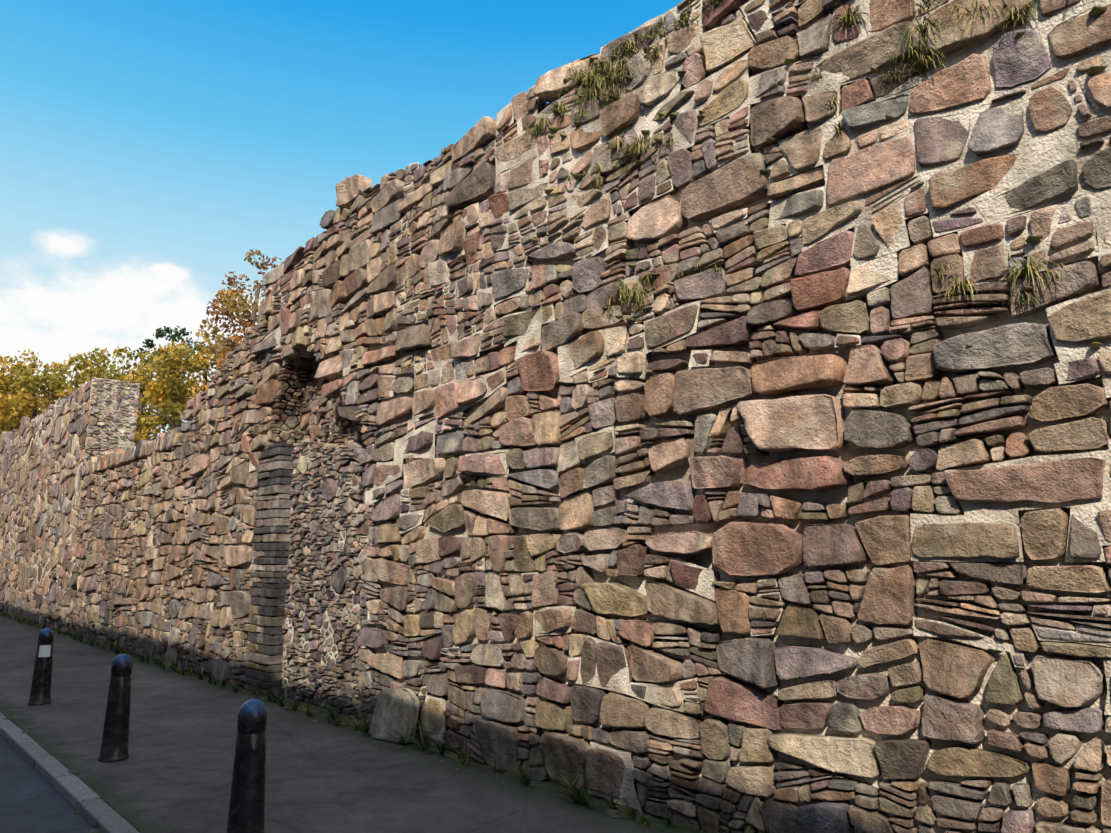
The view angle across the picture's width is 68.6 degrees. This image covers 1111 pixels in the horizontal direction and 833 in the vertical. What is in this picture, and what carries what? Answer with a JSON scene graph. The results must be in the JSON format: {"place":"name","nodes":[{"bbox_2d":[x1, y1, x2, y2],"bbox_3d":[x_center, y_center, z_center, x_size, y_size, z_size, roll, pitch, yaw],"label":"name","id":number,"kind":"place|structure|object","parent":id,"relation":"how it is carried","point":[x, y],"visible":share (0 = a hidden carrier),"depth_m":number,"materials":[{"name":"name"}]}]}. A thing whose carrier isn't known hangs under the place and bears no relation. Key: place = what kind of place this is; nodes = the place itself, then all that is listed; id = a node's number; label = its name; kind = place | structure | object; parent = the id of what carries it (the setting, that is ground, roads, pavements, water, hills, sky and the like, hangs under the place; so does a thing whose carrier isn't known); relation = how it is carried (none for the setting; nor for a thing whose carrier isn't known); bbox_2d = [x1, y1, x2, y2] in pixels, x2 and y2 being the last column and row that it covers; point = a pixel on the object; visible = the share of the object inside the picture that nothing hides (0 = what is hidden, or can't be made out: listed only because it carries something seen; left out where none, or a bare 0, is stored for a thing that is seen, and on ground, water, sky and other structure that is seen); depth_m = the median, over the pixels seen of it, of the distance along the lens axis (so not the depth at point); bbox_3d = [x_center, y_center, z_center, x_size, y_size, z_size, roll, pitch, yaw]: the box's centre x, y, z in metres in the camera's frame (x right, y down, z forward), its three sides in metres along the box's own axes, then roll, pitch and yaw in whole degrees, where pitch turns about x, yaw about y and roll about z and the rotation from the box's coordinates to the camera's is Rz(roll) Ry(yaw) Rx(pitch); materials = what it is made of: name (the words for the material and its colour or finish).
{"place":"outdoors","nodes":[
{"label":"outdoors","id":0,"kind":"place"},
{"bbox_2d":[0,375,47,434],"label":"tree","id":1,"kind":"object","parent":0,"point":[16,413],"depth_m":90.39,"materials":[{"name":"plant"}]},
{"bbox_2d":[0,350,78,436],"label":"tree","id":2,"kind":"object","parent":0,"point":[9,382],"depth_m":63.34,"materials":[{"name":"yellow plant"}]},
{"bbox_2d":[0,735,94,832],"bbox_3d":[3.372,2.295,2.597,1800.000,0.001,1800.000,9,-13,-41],"label":"road","id":3,"kind":"structure","parent":0,"point":[32,800],"depth_m":6.12,"materials":[{"name":"grey asphalt"}]},
{"bbox_2d":[0,712,139,832],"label":"kerb","id":4,"kind":"structure","parent":3,"relation":"on","point":[72,790],"depth_m":6.42,"materials":[{"name":"concrete"}]},
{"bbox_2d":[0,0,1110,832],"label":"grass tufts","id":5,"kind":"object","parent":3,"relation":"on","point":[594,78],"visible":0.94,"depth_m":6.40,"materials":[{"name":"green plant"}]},
{"bbox_2d":[3,0,1110,811],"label":"mortar","id":6,"kind":"object","parent":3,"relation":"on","point":[1039,152],"visible":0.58,"depth_m":5.05,"materials":[{"name":"beige concrete"}]},
{"bbox_2d":[0,347,114,412],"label":"tree","id":7,"kind":"object","parent":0,"point":[49,381],"depth_m":59.22,"materials":[{"name":"yellow plant"}]},
{"bbox_2d":[91,346,193,445],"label":"tree","id":8,"kind":"object","parent":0,"point":[155,422],"depth_m":56.18,"materials":[{"name":"yellow plant"}]},
{"bbox_2d":[133,326,207,439],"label":"tree","id":9,"kind":"object","parent":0,"point":[160,332],"depth_m":69.68,"materials":[{"name":"green plant"}]},
{"bbox_2d":[137,326,230,432],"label":"tree","id":10,"kind":"object","parent":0,"point":[165,388],"depth_m":52.33,"materials":[{"name":"yellow plant"}]},
{"bbox_2d":[186,249,283,398],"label":"tree","id":11,"kind":"object","parent":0,"point":[230,304],"depth_m":47.36,"materials":[{"name":"plant"}]},
{"bbox_2d":[0,0,683,438],"label":"sky","id":12,"kind":"structure","parent":0,"point":[147,147],"materials":[{"name":"blue"}]},
{"bbox_2d":[0,613,705,832],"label":"pavement","id":13,"kind":"structure","parent":0,"point":[173,773],"depth_m":6.92,"materials":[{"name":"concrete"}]},
{"bbox_2d":[28,628,53,705],"bbox_3d":[-6.307,3.068,10.019,0.244,0.900,0.244,9,-13,-41],"label":"bollard","id":14,"kind":"object","parent":13,"relation":"on","point":[40,692],"visible":1,"depth_m":9.95,"materials":[{"name":"black paint"}]},
{"bbox_2d":[98,654,132,762],"bbox_3d":[-3.911,2.590,7.280,0.244,0.900,0.244,9,-13,-41],"label":"bollard","id":15,"kind":"object","parent":13,"relation":"on","point":[115,742],"visible":1,"depth_m":7.21,"materials":[{"name":"black paint"}]},
{"bbox_2d":[226,699,266,832],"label":"bollard","id":16,"kind":"object","parent":13,"relation":"on","point":[246,812],"visible":1,"depth_m":4.86,"materials":[{"name":"black paint"}]},
{"bbox_2d":[0,0,1110,832],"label":"town wall stones","id":17,"kind":"object","parent":13,"relation":"on","point":[346,256],"visible":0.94,"depth_m":5.82,"materials":[{"name":"brown stone"}]}
]}

